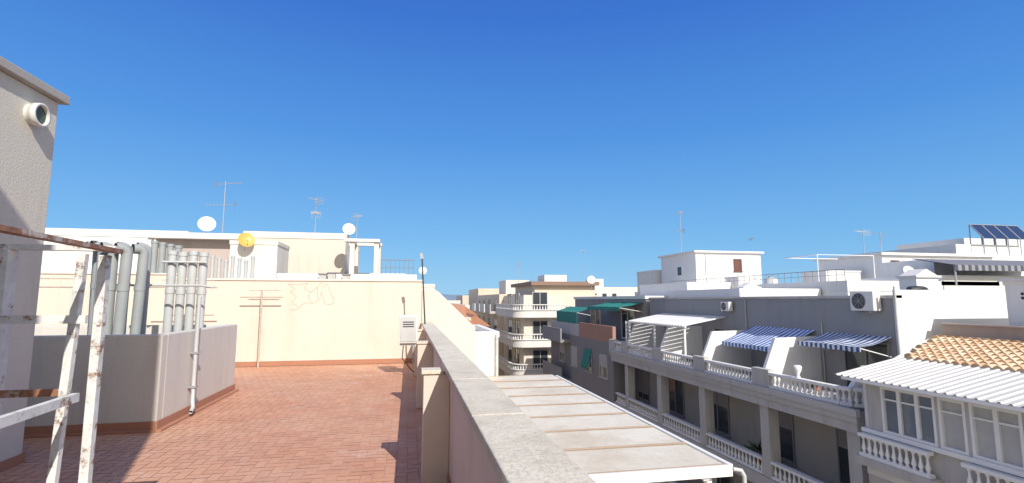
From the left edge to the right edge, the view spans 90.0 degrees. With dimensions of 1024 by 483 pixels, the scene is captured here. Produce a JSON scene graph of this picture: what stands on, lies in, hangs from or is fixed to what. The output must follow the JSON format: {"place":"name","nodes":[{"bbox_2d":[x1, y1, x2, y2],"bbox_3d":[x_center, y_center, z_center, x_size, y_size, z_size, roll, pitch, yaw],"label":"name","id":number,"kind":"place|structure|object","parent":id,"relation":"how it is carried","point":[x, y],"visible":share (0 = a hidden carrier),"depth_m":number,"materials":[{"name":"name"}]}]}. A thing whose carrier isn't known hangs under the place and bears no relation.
{"place":"outdoors","nodes":[
{"label":"outdoors","id":0,"kind":"place"},
{"bbox_2d":[41,228,191,272],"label":"white building","id":1,"kind":"structure","parent":0,"point":[58,261],"depth_m":24.57,"materials":[{"name":"paint"}]},
{"bbox_2d":[0,363,421,482],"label":"terrace floor","id":2,"kind":"structure","parent":0,"point":[356,423],"depth_m":6.25,"materials":[{"name":"tile"}]},
{"bbox_2d":[0,56,69,471],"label":"stair tower","id":3,"kind":"structure","parent":2,"relation":"on","point":[26,153],"depth_m":5.31,"materials":[{"name":"grey paint"}]},
{"bbox_2d":[23,103,50,126],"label":"vent pipe","id":4,"kind":"object","parent":3,"relation":"attached to","point":[37,114],"visible":1,"depth_m":5.36,"materials":[{"name":"white plastic"}]},
{"bbox_2d":[39,278,73,287],"bbox_3d":[-9.608,1.790,10.180,1.600,2.130,0.047,1,-7,-11],"label":"clothesline post","id":5,"kind":"object","parent":2,"relation":"on","point":[56,286],"visible":0.07,"depth_m":10.36,"materials":[{"name":"brown metal"}]},
{"bbox_2d":[0,224,122,482],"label":"guard rail","id":6,"kind":"object","parent":2,"relation":"on","point":[74,319],"visible":1,"depth_m":2.53,"materials":[{"name":"metal"}]},
{"bbox_2d":[86,241,96,334],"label":"vent pipe","id":7,"kind":"object","parent":2,"relation":"on","point":[92,290],"visible":0.09,"depth_m":7.50,"materials":[{"name":"grey plastic"}]},
{"bbox_2d":[90,240,106,333],"bbox_3d":[-6.002,1.260,7.346,0.157,2.552,0.244,-5,-8,38],"label":"vent pipe","id":8,"kind":"object","parent":2,"relation":"on","point":[96,242],"visible":0.16,"depth_m":7.40,"materials":[{"name":"grey plastic"}]},
{"bbox_2d":[100,242,118,334],"bbox_3d":[-5.827,1.268,7.300,0.156,2.524,0.228,-4,-8,33],"label":"vent pipe","id":9,"kind":"object","parent":2,"relation":"on","point":[111,296],"visible":0.31,"depth_m":7.36,"materials":[{"name":"grey plastic"}]},
{"bbox_2d":[112,243,132,334],"bbox_3d":[-5.650,1.275,7.321,0.185,2.517,0.222,-4,-8,32],"label":"vent pipe","id":10,"kind":"object","parent":2,"relation":"on","point":[122,293],"visible":0.59,"depth_m":7.36,"materials":[{"name":"grey plastic"}]},
{"bbox_2d":[24,324,238,437],"bbox_3d":[-7.527,1.954,7.644,5.500,1.232,3.120,1,-7,-11],"label":"pipe enclosure","id":11,"kind":"object","parent":2,"relation":"on","point":[146,379],"visible":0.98,"depth_m":6.69,"materials":[{"name":"beige paint"}]},
{"bbox_2d":[187,297,201,413],"bbox_3d":[-4.726,1.670,7.609,0.147,1.696,0.230,1,-7,-11],"label":"drain pipe","id":12,"kind":"object","parent":11,"relation":"attached to","point":[193,386],"visible":1,"depth_m":7.66,"materials":[{"name":"plastic"}]},
{"bbox_2d":[130,244,148,333],"bbox_3d":[-5.538,1.293,7.496,0.180,2.521,0.216,-4,-8,32],"label":"vent pipe","id":13,"kind":"object","parent":2,"relation":"on","point":[139,289],"visible":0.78,"depth_m":7.54,"materials":[{"name":"grey plastic"}]},
{"bbox_2d":[136,242,151,333],"bbox_3d":[-5.759,1.304,7.899,0.123,2.587,0.211,-4,-8,33],"label":"vent pipe","id":14,"kind":"object","parent":2,"relation":"on","point":[145,310],"visible":0.35,"depth_m":7.98,"materials":[{"name":"grey plastic"}]},
{"bbox_2d":[116,284,214,287],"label":"connecting pipe","id":15,"kind":"object","parent":14,"relation":"attached to","point":[191,285],"visible":0.8,"depth_m":8.21,"materials":[{"name":"plastic"}]},
{"bbox_2d":[162,250,177,332],"bbox_3d":[-5.745,1.411,8.537,0.148,2.520,0.148,1,-7,-11],"label":"vent pipe","id":16,"kind":"object","parent":2,"relation":"on","point":[169,298],"visible":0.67,"depth_m":8.56,"materials":[{"name":"plastic"}]},
{"bbox_2d":[173,252,188,331],"bbox_3d":[-5.588,1.424,8.567,0.148,2.500,0.148,1,-7,-11],"label":"vent pipe","id":17,"kind":"object","parent":2,"relation":"on","point":[180,292],"visible":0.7,"depth_m":8.59,"materials":[{"name":"plastic"}]},
{"bbox_2d":[184,251,198,329],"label":"vent pipe","id":18,"kind":"object","parent":2,"relation":"on","point":[190,297],"visible":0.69,"depth_m":8.62,"materials":[{"name":"plastic"}]},
{"bbox_2d":[162,261,207,263],"bbox_3d":[-5.495,0.346,8.606,0.690,0.040,0.040,1,-7,-11],"label":"pipe manifold","id":19,"kind":"object","parent":18,"relation":"attached to","point":[204,262],"visible":1,"depth_m":8.59,"materials":[{"name":"plastic"}]},
{"bbox_2d":[194,252,208,328],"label":"vent pipe","id":20,"kind":"object","parent":2,"relation":"on","point":[202,277],"visible":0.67,"depth_m":8.67,"materials":[{"name":"plastic"}]},
{"bbox_2d":[35,272,421,366],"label":"terrace end wall","id":21,"kind":"structure","parent":2,"relation":"on","point":[327,321],"depth_m":13.41,"materials":[{"name":"beige paint"}]},
{"bbox_2d":[240,290,282,367],"bbox_3d":[-6.372,2.200,12.940,1.000,1.940,0.047,1,-7,-11],"label":"clothesline post","id":22,"kind":"object","parent":2,"relation":"on","point":[260,317],"visible":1,"depth_m":12.96,"materials":[{"name":"brown metal"}]},
{"bbox_2d":[414,322,595,482],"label":"parapet wall","id":23,"kind":"structure","parent":2,"relation":"on","point":[479,425],"depth_m":3.37,"materials":[{"name":"paint"}]},
{"bbox_2d":[399,315,417,371],"bbox_3d":[-2.349,2.343,11.594,0.412,1.351,0.576,1,-7,-11],"label":"meter cabinet","id":24,"kind":"object","parent":23,"relation":"attached to","point":[408,326],"visible":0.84,"depth_m":11.37,"materials":[{"name":"plastic"}]},
{"bbox_2d":[420,253,425,323],"bbox_3d":[-2.224,1.167,12.752,0.183,1.766,0.059,1,-7,-11],"label":"lamp post","id":25,"kind":"object","parent":23,"relation":"on","point":[421,256],"visible":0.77,"depth_m":12.76,"materials":[{"name":"metal"}]},
{"bbox_2d":[277,273,416,279],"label":"roof parapet wall","id":26,"kind":"structure","parent":0,"point":[352,276],"depth_m":21.05,"materials":[{"name":"white paint"}]},
{"bbox_2d":[429,286,474,363],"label":"gable wall","id":27,"kind":"structure","parent":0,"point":[451,322],"depth_m":16.65,"materials":[{"name":"beige paint"}]},
{"bbox_2d":[452,304,470,320],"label":"brown building","id":28,"kind":"structure","parent":0,"point":[461,309],"depth_m":29.34,"materials":[{"name":"paint"}]},
{"bbox_2d":[0,0,1023,294],"label":"sky","id":29,"kind":"structure","parent":0,"point":[482,139],"materials":[{"name":"blue"}]},
{"bbox_2d":[586,279,637,296],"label":"distant building","id":30,"kind":"structure","parent":0,"point":[601,290],"depth_m":118.60,"materials":[{"name":"beige paint"}]},
{"bbox_2d":[637,270,661,295],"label":"white roof room","id":31,"kind":"object","parent":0,"point":[649,277],"visible":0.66,"depth_m":45.87,"materials":[{"name":"white paint"}]},
{"bbox_2d":[853,238,1023,259],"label":"white building","id":32,"kind":"structure","parent":0,"point":[960,246],"depth_m":40.96,"materials":[{"name":"paint"}]},
{"bbox_2d":[968,224,994,253],"bbox_3d":[36.686,-0.132,39.900,1.170,2.595,1.007,1,-7,-11],"label":"solar panel","id":33,"kind":"object","parent":32,"relation":"on","point":[981,231],"visible":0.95,"depth_m":40.00,"materials":[{"name":"blue glass"}]},
{"bbox_2d":[981,224,1007,254],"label":"solar panel","id":34,"kind":"object","parent":32,"relation":"on","point":[994,231],"visible":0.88,"depth_m":40.13,"materials":[{"name":"blue glass"}]},
{"bbox_2d":[994,225,1019,255],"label":"solar panel","id":35,"kind":"object","parent":32,"relation":"on","point":[1007,232],"visible":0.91,"depth_m":40.40,"materials":[{"name":"blue glass"}]},
{"bbox_2d":[1005,225,1023,256],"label":"solar panel","id":36,"kind":"object","parent":32,"relation":"on","point":[1017,231],"visible":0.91,"depth_m":40.73,"materials":[{"name":"blue glass"}]},
{"bbox_3d":[-8.052,9.600,17.121,9.300,14.200,9.350,1,-7,-11],"label":"neighbouring building","id":37,"kind":"object","parent":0,"visible":0},
{"bbox_2d":[151,241,158,272],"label":"vent pipe","id":38,"kind":"object","parent":37,"relation":"on","point":[154,246],"visible":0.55,"depth_m":14.13,"materials":[{"name":"grey plastic"}]},
{"bbox_2d":[157,242,166,272],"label":"vent pipe","id":39,"kind":"object","parent":37,"relation":"on","point":[162,256],"visible":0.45,"depth_m":14.16,"materials":[{"name":"grey plastic"}]},
{"bbox_2d":[210,255,214,277],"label":"vent pipe","id":40,"kind":"object","parent":37,"relation":"on","point":[212,266],"visible":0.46,"depth_m":14.77,"materials":[{"name":"plastic"}]},
{"bbox_2d":[230,256,234,277],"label":"vent pipe","id":41,"kind":"object","parent":37,"relation":"on","point":[232,266],"visible":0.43,"depth_m":14.87,"materials":[{"name":"plastic"}]},
{"bbox_2d":[250,256,254,278],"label":"vent pipe","id":42,"kind":"object","parent":37,"relation":"on","point":[252,267],"visible":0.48,"depth_m":14.97,"materials":[{"name":"plastic"}]},
{"bbox_2d":[228,240,289,278],"bbox_3d":[-10.513,1.498,21.321,1.810,2.850,2.060,1,-7,-11],"label":"roof room","id":43,"kind":"object","parent":37,"relation":"on","point":[271,259],"visible":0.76,"depth_m":20.49,"materials":[{"name":"beige paint"}]},
{"bbox_2d":[238,233,254,250],"bbox_3d":[-10.440,-0.001,20.119,0.454,0.725,0.486,-1,-7,8],"label":"satellite dish","id":44,"kind":"object","parent":43,"relation":"attached to","point":[245,240],"visible":1,"depth_m":20.16,"materials":[{"name":"metal"}]},
{"bbox_2d":[344,238,381,273],"bbox_3d":[-6.948,1.596,23.900,1.550,3.240,2.050,1,-7,-11],"label":"roof pergola","id":45,"kind":"object","parent":37,"relation":"on","point":[354,245],"visible":0.68,"depth_m":23.21,"materials":[{"name":"beige paint"}]},
{"bbox_2d":[343,223,354,237],"bbox_3d":[-7.466,-0.508,23.441,0.428,0.684,0.452,-3,-7,24],"label":"satellite dish","id":46,"kind":"object","parent":45,"relation":"on","point":[348,228],"visible":0.96,"depth_m":23.49,"materials":[{"name":"metal"}]},
{"bbox_2d":[380,259,413,274],"bbox_3d":[-5.203,1.975,23.156,1.500,2.317,0.035,1,-7,-11],"label":"roof railing","id":47,"kind":"object","parent":37,"relation":"on","point":[390,267],"visible":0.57,"depth_m":23.20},
{"label":"ground","id":48,"kind":"structure","parent":0,"visible":0},
{"bbox_2d":[145,232,239,277],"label":"covered roof terrace","id":49,"kind":"structure","parent":48,"relation":"on","point":[216,245],"depth_m":22.19,"materials":[{"name":"white paint"}]},
{"bbox_2d":[197,216,215,232],"bbox_3d":[-13.666,-0.622,22.910,0.535,1.048,0.586,-2,-7,17],"label":"satellite dish","id":50,"kind":"object","parent":49,"relation":"on","point":[206,223],"visible":0.97,"depth_m":22.98,"materials":[{"name":"metal"}]},
{"bbox_2d":[204,180,241,232],"bbox_3d":[-13.625,-1.552,24.130,1.585,2.788,0.825,4,-8,-34],"label":"television antenna","id":51,"kind":"object","parent":49,"relation":"on","point":[225,183],"visible":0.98,"depth_m":24.14,"materials":[{"name":"metal"}]},
{"bbox_2d":[243,231,405,274],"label":"cream building","id":52,"kind":"structure","parent":48,"relation":"on","point":[313,253],"depth_m":24.70,"materials":[{"name":"paint"}]},
{"bbox_2d":[421,291,428,328],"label":"side wall","id":53,"kind":"structure","parent":48,"relation":"on","point":[426,294],"depth_m":14.40,"materials":[{"name":"beige paint"}]},
{"bbox_2d":[456,295,468,304],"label":"beige building","id":54,"kind":"structure","parent":48,"relation":"on","point":[464,299],"depth_m":103.57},
{"bbox_2d":[466,313,489,326],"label":"house","id":55,"kind":"structure","parent":48,"relation":"on","point":[476,319],"depth_m":32.78,"materials":[{"name":"tile"}]},
{"bbox_2d":[469,288,498,312],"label":"beige building","id":56,"kind":"structure","parent":48,"relation":"on","point":[473,293],"depth_m":87.16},
{"bbox_2d":[473,325,498,376],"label":"white house","id":57,"kind":"structure","parent":48,"relation":"on","point":[486,350],"depth_m":16.95,"materials":[{"name":"paint"}]},
{"bbox_2d":[472,281,599,375],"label":"curved balcony building","id":58,"kind":"structure","parent":48,"relation":"on","point":[522,315],"depth_m":52.90,"materials":[{"name":"white paint"}]},
{"bbox_2d":[499,280,528,293],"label":"roof room","id":59,"kind":"object","parent":58,"relation":"on","point":[505,287],"visible":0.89,"depth_m":65.17,"materials":[{"name":"beige paint"}]},
{"bbox_2d":[515,347,519,366],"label":"window","id":60,"kind":"structure","parent":58,"relation":"in","point":[517,351],"depth_m":54.10,"materials":[{"name":"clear glass"}]},
{"bbox_2d":[532,292,547,309],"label":"window","id":61,"kind":"structure","parent":58,"relation":"in","point":[537,297],"depth_m":52.22,"materials":[{"name":"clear glass"}]},
{"bbox_2d":[532,321,547,338],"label":"window","id":62,"kind":"structure","parent":58,"relation":"in","point":[536,325],"depth_m":51.85,"materials":[{"name":"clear glass"}]},
{"bbox_2d":[533,350,547,368],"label":"window","id":63,"kind":"structure","parent":58,"relation":"in","point":[538,355],"depth_m":51.55,"materials":[{"name":"black glass"}]},
{"bbox_2d":[538,275,566,281],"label":"white roof room","id":64,"kind":"object","parent":58,"relation":"on","point":[552,278],"visible":0.64,"depth_m":55.99,"materials":[{"name":"paint"}]},
{"bbox_2d":[542,296,668,403],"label":"dark grey building","id":65,"kind":"structure","parent":48,"relation":"on","point":[603,376],"depth_m":35.20,"materials":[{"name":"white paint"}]},
{"bbox_2d":[559,343,564,362],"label":"window","id":66,"kind":"structure","parent":65,"relation":"in","point":[562,346],"depth_m":40.42,"materials":[{"name":"grey glass"}]},
{"bbox_2d":[557,306,590,323],"bbox_3d":[4.777,5.811,40.224,1.118,1.360,5.200,1,-7,-11],"label":"green awning","id":67,"kind":"object","parent":65,"relation":"attached to","point":[565,315],"visible":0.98,"depth_m":39.84,"materials":[{"name":"fabric"}]},
{"bbox_2d":[570,346,577,367],"bbox_3d":[4.547,8.437,37.569,0.120,1.460,1.400,1,-7,-11],"label":"window","id":68,"kind":"structure","parent":65,"relation":"in","point":[573,349],"depth_m":37.52,"materials":[{"name":"grey glass"}]},
{"bbox_2d":[580,348,591,369],"bbox_3d":[5.008,7.918,34.642,0.291,1.310,1.500,1,-7,-11],"label":"green awning","id":69,"kind":"object","parent":65,"relation":"attached to","point":[585,360],"visible":1,"depth_m":34.61,"materials":[{"name":"fabric"}]},
{"bbox_2d":[590,306,600,324],"bbox_3d":[6.440,6.077,39.605,0.120,2.110,2.100,1,-7,-11],"label":"terrace door","id":70,"kind":"structure","parent":65,"relation":"in","point":[595,314],"depth_m":39.59,"materials":[{"name":"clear glass"}]},
{"bbox_2d":[598,354,607,379],"bbox_3d":[5.683,7.793,31.918,0.120,1.460,1.400,1,-7,-11],"label":"window","id":71,"kind":"structure","parent":65,"relation":"in","point":[603,360],"depth_m":31.88,"materials":[{"name":"grey glass"}]},
{"bbox_2d":[587,302,642,311],"bbox_3d":[6.766,4.350,34.171,1.598,0.627,5.700,1,-7,-11],"label":"green awning","id":72,"kind":"object","parent":65,"relation":"attached to","point":[610,306],"visible":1,"depth_m":33.75,"materials":[{"name":"fabric"}]},
{"bbox_2d":[621,307,633,338],"bbox_3d":[7.615,5.411,33.759,0.120,2.110,2.100,1,-7,-11],"label":"terrace door","id":73,"kind":"structure","parent":65,"relation":"in","point":[626,315],"depth_m":34.17,"materials":[{"name":"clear glass"}]},
{"bbox_2d":[639,282,730,295],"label":"white roof wall","id":74,"kind":"structure","parent":48,"relation":"on","point":[655,289],"depth_m":33.17,"materials":[{"name":"paint"}]},
{"bbox_2d":[609,286,1008,482],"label":"grey apartment block","id":75,"kind":"structure","parent":48,"relation":"on","point":[720,400],"depth_m":18.02,"materials":[{"name":"white paint"}]},
{"bbox_2d":[638,369,650,403],"bbox_3d":[7.664,8.341,30.099,0.120,1.960,1.800,1,-7,-11],"label":"balcony door","id":76,"kind":"structure","parent":75,"relation":"in","point":[643,376],"depth_m":29.87,"materials":[{"name":"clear glass"}]},
{"bbox_2d":[628,313,724,364],"bbox_3d":[8.163,4.809,26.086,2.180,2.150,6.100,1,-7,-11],"label":"white pergola","id":77,"kind":"object","parent":75,"relation":"on","point":[683,321],"visible":0.97,"depth_m":25.50,"materials":[{"name":"metal"}]},
{"bbox_2d":[669,378,685,418],"bbox_3d":[8.408,7.919,26.397,0.120,1.960,1.800,1,-7,-11],"label":"balcony door","id":78,"kind":"structure","parent":75,"relation":"in","point":[676,388],"depth_m":26.24,"materials":[{"name":"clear glass"}]},
{"bbox_2d":[713,391,730,437],"bbox_3d":[9.133,7.508,22.792,0.120,1.960,1.800,1,-7,-11],"label":"balcony door","id":79,"kind":"structure","parent":75,"relation":"in","point":[721,412],"depth_m":22.46,"materials":[{"name":"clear glass"}]},
{"bbox_2d":[717,476,732,482],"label":"balcony door","id":80,"kind":"structure","parent":75,"relation":"in","point":[719,479],"depth_m":22.13,"materials":[{"name":"black glass"}]},
{"bbox_2d":[721,302,732,311],"bbox_3d":[9.708,2.961,23.169,0.231,0.462,0.588,1,-7,-11],"label":"air conditioner","id":81,"kind":"object","parent":75,"relation":"attached to","point":[727,306],"visible":1,"depth_m":23.00,"materials":[{"name":"metal"}]},
{"bbox_2d":[668,288,820,298],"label":"white roof wall","id":82,"kind":"structure","parent":75,"relation":"on","point":[742,292],"depth_m":25.17,"materials":[{"name":"paint"}]},
{"bbox_2d":[734,282,760,287],"bbox_3d":[12.360,2.702,26.811,1.040,1.100,0.770,1,-7,-11],"label":"roof chimney","id":83,"kind":"object","parent":75,"relation":"on","point":[748,285],"visible":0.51,"depth_m":26.57,"materials":[{"name":"white paint"}]},
{"bbox_2d":[743,439,761,464],"bbox_3d":[8.958,7.586,18.583,1.046,0.932,1.048,1,-7,-11],"label":"potted plant","id":84,"kind":"object","parent":75,"relation":"on","point":[754,448],"visible":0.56,"depth_m":18.70,"materials":[{"name":"green plant"}]},
{"bbox_2d":[722,326,813,351],"bbox_3d":[9.773,3.731,19.758,1.556,0.800,3.300,1,-7,-11],"label":"striped awning","id":85,"kind":"object","parent":75,"relation":"attached to","point":[756,337],"visible":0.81,"depth_m":19.87,"materials":[{"name":"blue fabric"}]},
{"bbox_2d":[778,410,796,466],"bbox_3d":[9.878,7.087,19.089,0.120,1.960,1.800,1,-7,-11],"label":"balcony door","id":86,"kind":"structure","parent":75,"relation":"in","point":[786,421],"depth_m":18.58,"materials":[{"name":"black glass"}]},
{"bbox_2d":[793,365,801,377],"bbox_3d":[8.867,4.036,15.898,0.260,0.380,0.260,1,-7,-11],"label":"stone vase","id":87,"kind":"object","parent":75,"relation":"on","point":[797,369],"visible":1,"depth_m":15.83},
{"bbox_2d":[835,428,849,482],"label":"balcony door","id":88,"kind":"structure","parent":75,"relation":"in","point":[841,435],"depth_m":16.23,"materials":[{"name":"black glass"}]},
{"bbox_2d":[798,332,892,357],"bbox_3d":[10.637,3.312,16.490,1.159,0.626,2.500,1,-7,-11],"label":"striped awning","id":89,"kind":"object","parent":75,"relation":"attached to","point":[849,342],"visible":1,"depth_m":16.27,"materials":[{"name":"blue fabric"}]},
{"bbox_2d":[850,291,881,312],"bbox_3d":[11.127,1.909,16.133,0.331,0.660,0.840,1,-7,-11],"label":"air conditioner","id":90,"kind":"object","parent":75,"relation":"on","point":[870,301],"visible":1,"depth_m":15.93,"materials":[{"name":"metal"}]},
{"bbox_2d":[843,342,890,386],"bbox_3d":[11.231,3.992,16.224,0.120,1.660,1.800,1,-7,-11],"label":"terrace door","id":91,"kind":"structure","parent":75,"relation":"in","point":[852,360],"depth_m":16.26,"materials":[{"name":"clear glass"}]},
{"bbox_2d":[895,269,941,289],"bbox_3d":[14.006,1.580,17.622,1.040,1.250,0.770,1,-7,-11],"label":"roof chimney","id":92,"kind":"object","parent":75,"relation":"on","point":[927,278],"visible":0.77,"depth_m":17.38,"materials":[{"name":"white paint"}]},
{"bbox_2d":[730,280,999,295],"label":"white parapet building","id":93,"kind":"structure","parent":48,"relation":"on","point":[837,288],"depth_m":24.88,"materials":[{"name":"paint"}]},
{"bbox_2d":[658,250,763,283],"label":"white house","id":94,"kind":"structure","parent":93,"relation":"on","point":[691,266],"depth_m":39.77,"materials":[{"name":"paint"}]},
{"bbox_2d":[733,259,742,271],"bbox_3d":[17.518,1.862,39.706,0.800,1.010,0.120,1,-7,-11],"label":"window","id":95,"kind":"structure","parent":94,"relation":"in","point":[737,263],"depth_m":39.73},
{"bbox_2d":[725,277,757,285],"bbox_3d":[16.382,3.183,36.545,1.560,1.250,1.560,1,-7,-11],"label":"roof room","id":96,"kind":"object","parent":93,"relation":"on","point":[745,279],"visible":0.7,"depth_m":35.92,"materials":[{"name":"white paint"}]},
{"bbox_2d":[671,269,845,284],"bbox_3d":[14.213,2.499,32.390,0.038,0.568,16.520,1,-7,-11],"label":"roof railing","id":97,"kind":"object","parent":93,"relation":"on","point":[791,277],"visible":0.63,"depth_m":28.79,"materials":[{"name":"metal"}]},
{"bbox_2d":[785,254,875,281],"bbox_3d":[18.537,2.086,29.919,3.755,2.429,2.560,1,-7,-11],"label":"pipe pergola","id":98,"kind":"object","parent":93,"relation":"on","point":[817,258],"visible":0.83,"depth_m":29.09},
{"bbox_2d":[801,270,860,281],"bbox_3d":[20.255,2.622,32.513,2.560,1.450,2.060,1,-7,-11],"label":"roof room","id":99,"kind":"object","parent":93,"relation":"on","point":[852,275],"visible":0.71,"depth_m":31.68,"materials":[{"name":"white paint"}]},
{"bbox_2d":[813,252,997,278],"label":"white house","id":100,"kind":"structure","parent":48,"relation":"on","point":[864,265],"depth_m":32.12,"materials":[{"name":"paint"}]},
{"bbox_2d":[855,379,1023,482],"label":"gallery building","id":101,"kind":"structure","parent":48,"relation":"on","point":[910,437],"depth_m":11.26,"materials":[{"name":"white paint"}]},
{"bbox_2d":[880,387,937,446],"bbox_3d":[9.281,4.050,11.961,0.120,1.096,1.330,1,-7,-11],"label":"window","id":102,"kind":"structure","parent":101,"relation":"in","point":[908,415],"depth_m":11.95,"materials":[{"name":"grey glass"}]},
{"bbox_2d":[836,357,1023,412],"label":"corrugated canopy","id":103,"kind":"object","parent":101,"relation":"on","point":[995,387],"visible":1,"depth_m":11.41,"materials":[{"name":"white metal"}]},
{"bbox_2d":[937,397,969,455],"bbox_3d":[9.481,3.937,10.968,0.120,1.096,0.570,1,-7,-11],"label":"window","id":104,"kind":"structure","parent":101,"relation":"in","point":[951,413],"depth_m":11.00,"materials":[{"name":"grey glass"}]},
{"bbox_2d":[894,323,1023,372],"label":"tiled roof","id":105,"kind":"structure","parent":101,"relation":"on","point":[1000,347],"depth_m":13.37,"materials":[{"name":"tile"}]},
{"bbox_2d":[968,403,1023,470],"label":"window","id":106,"kind":"structure","parent":101,"relation":"in","point":[997,435],"depth_m":10.13,"materials":[{"name":"grey glass"}]},
{"bbox_2d":[997,278,1023,325],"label":"white stair room","id":107,"kind":"object","parent":101,"relation":"on","point":[1014,289],"visible":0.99,"depth_m":13.95,"materials":[{"name":"paint"}]},
{"bbox_2d":[861,259,1023,289],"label":"white building","id":108,"kind":"structure","parent":48,"relation":"on","point":[891,270],"depth_m":27.20,"materials":[{"name":"paint"}]},
{"bbox_2d":[914,259,1023,284],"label":"striped awning","id":109,"kind":"object","parent":108,"relation":"on","point":[984,265],"visible":1,"depth_m":25.26,"materials":[{"name":"fabric"}]},
{"bbox_3d":[-3.020,8.597,2.929,13.600,12.980,24.800,1,-7,-11],"label":"apartment building","id":110,"kind":"object","parent":48,"relation":"on","visible":0},
{"bbox_2d":[488,374,732,482],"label":"terrace canopy","id":111,"kind":"object","parent":110,"relation":"on","point":[596,438],"visible":0.69,"depth_m":9.38,"materials":[{"name":"white paint"}]},
{"bbox_2d":[733,467,746,482],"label":"drain elbow","id":112,"kind":"object","parent":111,"relation":"attached to","point":[743,474],"visible":1,"depth_m":7.74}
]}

